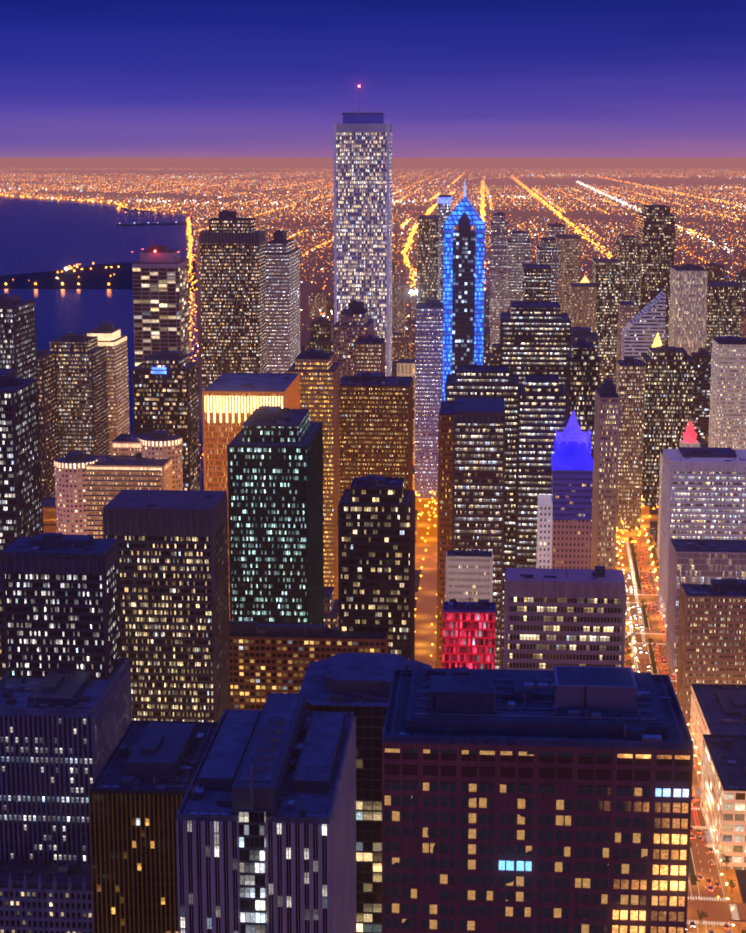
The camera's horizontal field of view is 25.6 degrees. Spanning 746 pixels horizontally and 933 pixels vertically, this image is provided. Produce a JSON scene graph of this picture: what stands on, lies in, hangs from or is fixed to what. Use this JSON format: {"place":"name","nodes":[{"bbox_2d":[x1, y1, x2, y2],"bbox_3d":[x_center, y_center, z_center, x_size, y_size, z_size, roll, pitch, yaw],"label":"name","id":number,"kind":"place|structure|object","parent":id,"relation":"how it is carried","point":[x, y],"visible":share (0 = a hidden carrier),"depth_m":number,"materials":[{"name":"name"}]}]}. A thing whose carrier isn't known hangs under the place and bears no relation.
{"place":"outdoors","nodes":[
{"label":"outdoors","id":0,"kind":"place"},
{"bbox_2d":[0,261,195,291],"bbox_3d":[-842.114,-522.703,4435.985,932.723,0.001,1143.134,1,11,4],"label":"museum campus ground","id":1,"kind":"structure","parent":0,"point":[97,276],"depth_m":4252.21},
{"bbox_2d":[0,197,203,490],"bbox_3d":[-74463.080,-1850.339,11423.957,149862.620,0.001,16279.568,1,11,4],"label":"lake","id":2,"kind":"structure","parent":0,"point":[41,235],"depth_m":5504.84,"materials":[{"name":"blue liquid"}]},
{"bbox_2d":[116,223,187,225],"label":"harbour breakwater","id":3,"kind":"object","parent":2,"relation":"in","point":[154,224],"depth_m":7558.51,"materials":[{"name":"black concrete"}]},
{"bbox_2d":[111,433,171,456],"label":"building","id":4,"kind":"structure","parent":0,"point":[126,444],"depth_m":1018.82,"materials":[{"name":"beige concrete"}]},
{"bbox_2d":[0,158,745,440],"bbox_3d":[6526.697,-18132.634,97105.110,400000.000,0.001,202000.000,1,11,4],"label":"ground","id":5,"kind":"structure","parent":0,"point":[307,287],"depth_m":11832.22,"materials":[{"name":"brown"}]},
{"bbox_2d":[0,317,489,678],"bbox_3d":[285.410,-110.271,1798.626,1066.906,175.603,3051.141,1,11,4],"label":"city blocks","id":6,"kind":"structure","parent":5,"relation":"on","point":[321,338],"depth_m":1685.53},
{"bbox_2d":[308,262,404,628],"bbox_3d":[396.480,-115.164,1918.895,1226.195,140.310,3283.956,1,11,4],"label":"city blocks","id":7,"kind":"structure","parent":5,"relation":"on","point":[317,300],"depth_m":2724.54,"materials":[{"name":"brown"}]},
{"bbox_2d":[0,167,745,930],"bbox_3d":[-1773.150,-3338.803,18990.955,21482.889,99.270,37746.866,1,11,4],"label":"city lights","id":8,"kind":"object","parent":5,"relation":"on","point":[406,181],"visible":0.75,"depth_m":13941.12},
{"bbox_2d":[417,215,439,302],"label":"tower","id":9,"kind":"structure","parent":5,"relation":"on","point":[428,275],"depth_m":1987.82,"materials":[{"name":"brown"}]},
{"bbox_2d":[437,195,451,301],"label":"tower","id":10,"kind":"structure","parent":5,"relation":"on","point":[444,207],"depth_m":2077.02,"materials":[{"name":"grey"}]},
{"bbox_2d":[301,264,592,352],"bbox_3d":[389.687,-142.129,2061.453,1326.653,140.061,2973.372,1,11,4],"label":"city blocks","id":11,"kind":"structure","parent":5,"relation":"on","point":[414,299],"depth_m":2914.23,"materials":[{"name":"brown"}]},
{"bbox_2d":[489,212,507,352],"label":"tower","id":12,"kind":"structure","parent":5,"relation":"on","point":[498,260],"depth_m":2282.75,"materials":[{"name":"grey"}]},
{"bbox_2d":[506,230,530,311],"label":"tower","id":13,"kind":"structure","parent":5,"relation":"on","point":[518,249],"depth_m":2131.93,"materials":[{"name":"grey"}]},
{"bbox_2d":[326,262,724,364],"bbox_3d":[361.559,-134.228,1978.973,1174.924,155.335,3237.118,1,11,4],"label":"city blocks","id":14,"kind":"structure","parent":5,"relation":"on","point":[715,272],"depth_m":2949.20,"materials":[{"name":"brown"}]},
{"bbox_2d":[536,237,558,301],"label":"tower","id":15,"kind":"structure","parent":5,"relation":"on","point":[547,250],"depth_m":1980.20,"materials":[{"name":"grey"}]},
{"bbox_2d":[392,285,708,446],"bbox_3d":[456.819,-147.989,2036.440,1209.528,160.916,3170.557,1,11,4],"label":"city blocks","id":16,"kind":"structure","parent":5,"relation":"on","point":[399,346],"depth_m":2381.60,"materials":[{"name":"brown"}]},
{"bbox_2d":[547,222,565,237],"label":"building","id":17,"kind":"structure","parent":5,"relation":"on","point":[554,229],"depth_m":2463.58,"materials":[{"name":"grey"}]},
{"bbox_2d":[555,235,580,317],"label":"tower","id":18,"kind":"structure","parent":5,"relation":"on","point":[569,246],"depth_m":2225.11,"materials":[{"name":"brown"}]},
{"bbox_2d":[570,283,596,331],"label":"tower","id":19,"kind":"structure","parent":5,"relation":"on","point":[582,304],"depth_m":1786.71,"materials":[{"name":"brown"}]},
{"bbox_2d":[580,276,589,282],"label":"pyramid roof","id":20,"kind":"structure","parent":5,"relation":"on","point":[584,280],"depth_m":1884.17,"materials":[{"name":"yellow"}]},
{"bbox_2d":[592,258,619,384],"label":"tower","id":21,"kind":"structure","parent":5,"relation":"on","point":[606,276],"depth_m":2034.89,"materials":[{"name":"brown"}]},
{"bbox_2d":[487,310,745,337],"bbox_3d":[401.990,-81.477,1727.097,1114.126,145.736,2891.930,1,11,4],"label":"city blocks","id":22,"kind":"structure","parent":5,"relation":"on","point":[742,326],"depth_m":2201.46,"materials":[{"name":"brown"}]},
{"bbox_2d":[614,235,641,315],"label":"tower","id":23,"kind":"structure","parent":5,"relation":"on","point":[627,252],"depth_m":2172.94,"materials":[{"name":"brown"}]},
{"bbox_2d":[636,205,675,345],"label":"tower","id":24,"kind":"structure","parent":5,"relation":"on","point":[655,229],"depth_m":2314.79,"materials":[{"name":"brown"}]},
{"bbox_2d":[668,264,707,355],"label":"tower","id":25,"kind":"structure","parent":5,"relation":"on","point":[687,307],"depth_m":1880.08,"materials":[{"name":"grey"}]},
{"bbox_2d":[705,282,741,359],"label":"tower","id":26,"kind":"structure","parent":5,"relation":"on","point":[723,308],"depth_m":1975.68,"materials":[{"name":"brown"}]},
{"bbox_2d":[730,269,745,300],"bbox_3d":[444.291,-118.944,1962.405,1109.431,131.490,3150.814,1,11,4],"label":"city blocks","id":27,"kind":"structure","parent":5,"relation":"on","point":[740,278],"depth_m":2853.92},
{"bbox_2d":[0,0,745,157],"label":"sky","id":28,"kind":"structure","parent":0,"point":[79,78],"materials":[{"name":"blue"}]},
{"bbox_2d":[202,441,745,921],"bbox_3d":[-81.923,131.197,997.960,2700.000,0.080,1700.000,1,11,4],"label":"downtown streets","id":29,"kind":"structure","parent":0,"point":[426,613],"depth_m":1117.72,"materials":[{"name":"orange asphalt"}]},
{"bbox_2d":[0,294,41,476],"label":"tower","id":30,"kind":"structure","parent":29,"relation":"on","point":[18,350],"depth_m":1133.14,"materials":[{"name":"grey"}]},
{"bbox_2d":[0,369,43,563],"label":"skyscraper","id":31,"kind":"structure","parent":29,"relation":"on","point":[21,509],"depth_m":836.35,"materials":[{"name":"black"}]},
{"bbox_2d":[0,856,93,932],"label":"building","id":32,"kind":"structure","parent":29,"relation":"on","point":[42,896],"depth_m":543.92,"materials":[{"name":"grey"}]},
{"bbox_2d":[37,349,59,496],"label":"tower","id":33,"kind":"structure","parent":29,"relation":"on","point":[48,404],"depth_m":1285.32,"materials":[{"name":"brown concrete"}]},
{"bbox_2d":[42,497,56,532],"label":"building","id":34,"kind":"structure","parent":29,"relation":"on","point":[49,516],"depth_m":1039.19,"materials":[{"name":"orange"}]},
{"bbox_2d":[1,533,121,679],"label":"office tower","id":35,"kind":"structure","parent":29,"relation":"on","point":[61,594],"depth_m":588.02,"materials":[{"name":"black"}]},
{"bbox_2d":[0,658,131,864],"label":"office building","id":36,"kind":"structure","parent":29,"relation":"on","point":[62,729],"depth_m":558.62,"materials":[{"name":"grey"}]},
{"bbox_2d":[54,452,96,534],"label":"round tower","id":37,"kind":"structure","parent":29,"relation":"on","point":[70,491],"depth_m":993.75,"materials":[{"name":"concrete"}]},
{"bbox_2d":[46,332,109,457],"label":"tower","id":38,"kind":"structure","parent":29,"relation":"on","point":[82,388],"depth_m":1333.07,"materials":[{"name":"brown"}]},
{"bbox_2d":[86,322,129,454],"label":"tower","id":39,"kind":"structure","parent":29,"relation":"on","point":[112,338],"depth_m":1384.93,"materials":[{"name":"beige concrete"}]},
{"bbox_2d":[84,452,173,537],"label":"beige slab","id":40,"kind":"structure","parent":29,"relation":"on","point":[110,478],"depth_m":992.39,"materials":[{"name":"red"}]},
{"bbox_2d":[89,720,217,932],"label":"bronze tower","id":41,"kind":"structure","parent":29,"relation":"on","point":[139,787],"depth_m":453.55,"materials":[{"name":"brown"}]},
{"bbox_2d":[132,244,189,366],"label":"tower","id":42,"kind":"structure","parent":29,"relation":"on","point":[160,297],"depth_m":1414.31,"materials":[{"name":"black"}]},
{"bbox_2d":[140,430,182,489],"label":"building","id":43,"kind":"structure","parent":29,"relation":"on","point":[160,444],"depth_m":1016.06,"materials":[{"name":"beige concrete"}]},
{"bbox_2d":[102,486,230,722],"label":"skyscraper","id":44,"kind":"structure","parent":29,"relation":"on","point":[174,574],"depth_m":648.42,"materials":[{"name":"brown"}]},
{"bbox_2d":[132,350,200,490],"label":"skyscraper","id":45,"kind":"structure","parent":29,"relation":"on","point":[165,385],"depth_m":1256.73,"materials":[{"name":"black glass"}]},
{"bbox_2d":[199,210,266,389],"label":"tower","id":46,"kind":"structure","parent":29,"relation":"on","point":[233,289],"depth_m":1459.01,"materials":[{"name":"brown"}]},
{"bbox_2d":[202,373,299,620],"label":"office tower","id":47,"kind":"structure","parent":29,"relation":"on","point":[232,402],"depth_m":971.26,"materials":[{"name":"orange concrete"}]},
{"bbox_2d":[176,693,355,932],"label":"office building","id":48,"kind":"structure","parent":29,"relation":"on","point":[266,827],"depth_m":420.46,"materials":[{"name":"grey"}]},
{"bbox_2d":[227,406,323,624],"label":"glass tower","id":49,"kind":"structure","parent":29,"relation":"on","point":[275,508],"depth_m":826.04,"materials":[{"name":"black glass"}]},
{"bbox_2d":[265,230,300,372],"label":"tower","id":50,"kind":"structure","parent":29,"relation":"on","point":[282,266],"depth_m":1531.55,"materials":[{"name":"grey"}]},
{"bbox_2d":[229,621,387,709],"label":"brown slab","id":51,"kind":"structure","parent":29,"relation":"on","point":[266,659],"depth_m":721.50,"materials":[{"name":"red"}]},
{"bbox_2d":[287,348,340,598],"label":"tower","id":52,"kind":"structure","parent":29,"relation":"on","point":[319,371],"depth_m":1069.71,"materials":[{"name":"brown concrete"}]},
{"bbox_2d":[333,300,373,376],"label":"skyscraper","id":53,"kind":"structure","parent":29,"relation":"on","point":[353,324],"depth_m":1309.68,"materials":[{"name":"brown"}]},
{"bbox_2d":[333,85,391,375],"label":"skyscraper","id":54,"kind":"structure","parent":29,"relation":"on","point":[362,206],"depth_m":1537.00,"materials":[{"name":"grey"}]},
{"bbox_2d":[299,653,431,932],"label":"high-rise building","id":55,"kind":"structure","parent":29,"relation":"on","point":[358,685],"depth_m":511.11,"materials":[{"name":"grey concrete"}]},
{"bbox_2d":[354,335,385,375],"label":"tower","id":56,"kind":"structure","parent":29,"relation":"on","point":[369,353],"depth_m":1268.42,"materials":[{"name":"brown"}]},
{"bbox_2d":[339,372,412,498],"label":"skyscraper","id":57,"kind":"structure","parent":29,"relation":"on","point":[376,423],"depth_m":1096.51,"materials":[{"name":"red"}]},
{"bbox_2d":[338,473,414,659],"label":"dark tower","id":58,"kind":"structure","parent":29,"relation":"on","point":[376,554],"depth_m":721.28,"materials":[{"name":"black"}]},
{"bbox_2d":[397,359,414,458],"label":"tower","id":59,"kind":"structure","parent":29,"relation":"on","point":[405,367],"depth_m":1712.18,"materials":[{"name":"brown concrete"}]},
{"bbox_2d":[413,465,414,485],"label":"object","id":60,"kind":"structure","parent":29,"relation":"on","point":[413,475],"depth_m":1589.32,"materials":[{"name":"orange"}]},
{"bbox_2d":[415,510,417,544],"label":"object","id":61,"kind":"structure","parent":29,"relation":"on","point":[416,524],"depth_m":1348.12,"materials":[{"name":"orange"}]},
{"bbox_2d":[415,299,442,498],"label":"skyscraper","id":62,"kind":"structure","parent":29,"relation":"on","point":[428,355],"depth_m":1512.90,"materials":[{"name":"grey"}]},
{"bbox_2d":[436,402,454,667],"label":"tower","id":63,"kind":"structure","parent":29,"relation":"on","point":[445,462],"depth_m":923.84,"materials":[{"name":"brown"}]},
{"bbox_2d":[442,183,485,401],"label":"skyscraper","id":64,"kind":"structure","parent":29,"relation":"on","point":[463,287],"depth_m":1442.82,"materials":[{"name":"blue"}]},
{"bbox_2d":[442,596,495,668],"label":"building","id":65,"kind":"structure","parent":29,"relation":"on","point":[469,628],"depth_m":631.17,"materials":[{"name":"red"}]},
{"bbox_2d":[445,546,492,601],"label":"building","id":66,"kind":"structure","parent":29,"relation":"on","point":[468,574],"depth_m":821.97,"materials":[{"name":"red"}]},
{"bbox_2d":[452,397,505,668],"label":"tower","id":67,"kind":"structure","parent":29,"relation":"on","point":[478,476],"depth_m":915.42,"materials":[{"name":"black"}]},
{"bbox_2d":[445,363,519,647],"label":"tower","id":68,"kind":"structure","parent":29,"relation":"on","point":[474,380],"depth_m":1040.48,"materials":[{"name":"black"}]},
{"bbox_2d":[500,301,570,388],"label":"dark office","id":69,"kind":"structure","parent":29,"relation":"on","point":[535,337],"depth_m":1259.07,"materials":[{"name":"black glass"}]},
{"bbox_2d":[522,264,550,301],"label":"building","id":70,"kind":"structure","parent":29,"relation":"on","point":[536,282],"depth_m":1735.98,"materials":[{"name":"grey"}]},
{"bbox_2d":[382,666,692,932],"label":"office building","id":71,"kind":"structure","parent":29,"relation":"on","point":[557,799],"depth_m":298.63,"materials":[{"name":"brown glass"}]},
{"bbox_2d":[515,374,566,567],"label":"tower","id":72,"kind":"structure","parent":29,"relation":"on","point":[541,408],"depth_m":1010.74,"materials":[{"name":"black"}]},
{"bbox_2d":[400,282,710,439],"bbox_3d":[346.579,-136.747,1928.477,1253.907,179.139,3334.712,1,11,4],"label":"city blocks","id":73,"kind":"structure","parent":29,"relation":"on","point":[701,357],"depth_m":1739.93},
{"bbox_2d":[503,566,626,670],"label":"office building","id":74,"kind":"structure","parent":29,"relation":"on","point":[564,617],"depth_m":534.63,"materials":[{"name":"grey"}]},
{"bbox_2d":[536,409,593,568],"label":"skyscraper","id":75,"kind":"structure","parent":29,"relation":"on","point":[564,513],"depth_m":970.71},
{"bbox_2d":[392,265,745,375],"bbox_3d":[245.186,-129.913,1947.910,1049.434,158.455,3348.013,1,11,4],"label":"city blocks","id":76,"kind":"structure","parent":29,"relation":"on","point":[587,334],"depth_m":1516.41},
{"bbox_2d":[566,337,599,568],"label":"tower","id":77,"kind":"structure","parent":29,"relation":"on","point":[582,371],"depth_m":1182.32,"materials":[{"name":"brown"}]},
{"bbox_2d":[591,379,619,569],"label":"skyscraper","id":78,"kind":"structure","parent":29,"relation":"on","point":[605,471],"depth_m":1062.60,"materials":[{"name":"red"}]},
{"bbox_2d":[616,301,633,374],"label":"tower","id":79,"kind":"structure","parent":29,"relation":"on","point":[625,312],"depth_m":1738.22,"materials":[{"name":"brown"}]},
{"bbox_2d":[616,356,645,529],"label":"tower","id":80,"kind":"structure","parent":29,"relation":"on","point":[630,383],"depth_m":1388.20,"materials":[{"name":"brown concrete"}]},
{"bbox_2d":[621,291,665,359],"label":"skyscraper","id":81,"kind":"structure","parent":29,"relation":"on","point":[643,327],"depth_m":1638.65,"materials":[{"name":"purple glass"}]},
{"bbox_2d":[652,333,661,346],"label":"illuminated spire","id":82,"kind":"structure","parent":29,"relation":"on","point":[657,341],"depth_m":1591.82,"materials":[{"name":"yellow"}]},
{"bbox_2d":[641,345,694,505],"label":"tower","id":83,"kind":"structure","parent":29,"relation":"on","point":[669,387],"depth_m":1480.87,"materials":[{"name":"brown"}]},
{"bbox_2d":[657,415,699,558],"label":"high-rise building","id":84,"kind":"structure","parent":29,"relation":"on","point":[689,437],"depth_m":1275.24,"materials":[{"name":"red"}]},
{"bbox_2d":[615,535,745,932],"bbox_3d":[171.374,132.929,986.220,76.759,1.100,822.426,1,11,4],"label":"road","id":85,"kind":"structure","parent":29,"relation":"on","point":[701,897],"depth_m":789.94,"materials":[{"name":"grey asphalt"}]},
{"bbox_2d":[631,633,635,641],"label":"bus","id":86,"kind":"object","parent":85,"relation":"on","point":[633,635],"visible":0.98,"depth_m":1080.06,"materials":[{"name":"white paint"}]},
{"bbox_2d":[626,540,699,828],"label":"light trails","id":87,"kind":"object","parent":85,"relation":"on","point":[642,627],"visible":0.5,"depth_m":1141.98,"materials":[{"name":"orange"}]},
{"bbox_2d":[616,534,738,932],"bbox_3d":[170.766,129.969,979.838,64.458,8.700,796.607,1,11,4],"label":"street lamps","id":88,"kind":"object","parent":85,"relation":"on","point":[688,724],"visible":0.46,"depth_m":989.29,"materials":[{"name":"silver metal"}]},
{"bbox_2d":[615,527,745,932],"bbox_3d":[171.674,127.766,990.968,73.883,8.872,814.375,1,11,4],"label":"street trees","id":89,"kind":"object","parent":85,"relation":"on","point":[695,879],"visible":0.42,"depth_m":1045.71,"materials":[{"name":"brown plant"}]},
{"bbox_2d":[695,787,700,800],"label":"bus","id":90,"kind":"object","parent":85,"relation":"on","point":[698,792],"visible":0.79,"depth_m":816.15,"materials":[{"name":"white paint"}]},
{"bbox_2d":[704,831,711,846],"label":"bus","id":91,"kind":"object","parent":85,"relation":"on","point":[707,838],"visible":1,"depth_m":761.57,"materials":[{"name":"white paint"}]},
{"bbox_2d":[707,885,712,890],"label":"car","id":92,"kind":"object","parent":85,"relation":"on","point":[710,887],"visible":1,"depth_m":714.44,"materials":[{"name":"white paint"}]},
{"bbox_2d":[658,447,745,629],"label":"office","id":93,"kind":"structure","parent":29,"relation":"on","point":[703,493],"depth_m":1091.29,"materials":[{"name":"grey concrete"}]},
{"bbox_2d":[665,538,745,674],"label":"office","id":94,"kind":"structure","parent":29,"relation":"on","point":[698,561],"depth_m":998.53,"materials":[{"name":"grey"}]},
{"bbox_2d":[677,578,745,727],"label":"building","id":95,"kind":"structure","parent":29,"relation":"on","point":[712,635],"depth_m":908.04,"materials":[{"name":"brown"}]},
{"bbox_2d":[690,684,745,769],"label":"building","id":96,"kind":"structure","parent":29,"relation":"on","point":[718,709],"depth_m":862.63,"materials":[{"name":"beige"}]},
{"bbox_2d":[700,734,745,869],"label":"building","id":97,"kind":"structure","parent":29,"relation":"on","point":[723,789],"depth_m":748.63,"materials":[{"name":"beige"}]},
{"bbox_2d":[708,336,745,449],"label":"tower","id":98,"kind":"structure","parent":29,"relation":"on","point":[727,420],"depth_m":1416.75,"materials":[{"name":"grey"}]},
{"bbox_2d":[413,459,650,569],"bbox_3d":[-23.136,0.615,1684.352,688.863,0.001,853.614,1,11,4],"label":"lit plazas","id":99,"kind":"structure","parent":0,"point":[429,561],"depth_m":1367.15,"materials":[{"name":"orange"}]},
{"bbox_2d":[650,528,657,543],"bbox_3d":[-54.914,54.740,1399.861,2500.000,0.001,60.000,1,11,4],"label":"chicago river water","id":100,"kind":"structure","parent":0,"point":[654,532],"depth_m":1389.09,"materials":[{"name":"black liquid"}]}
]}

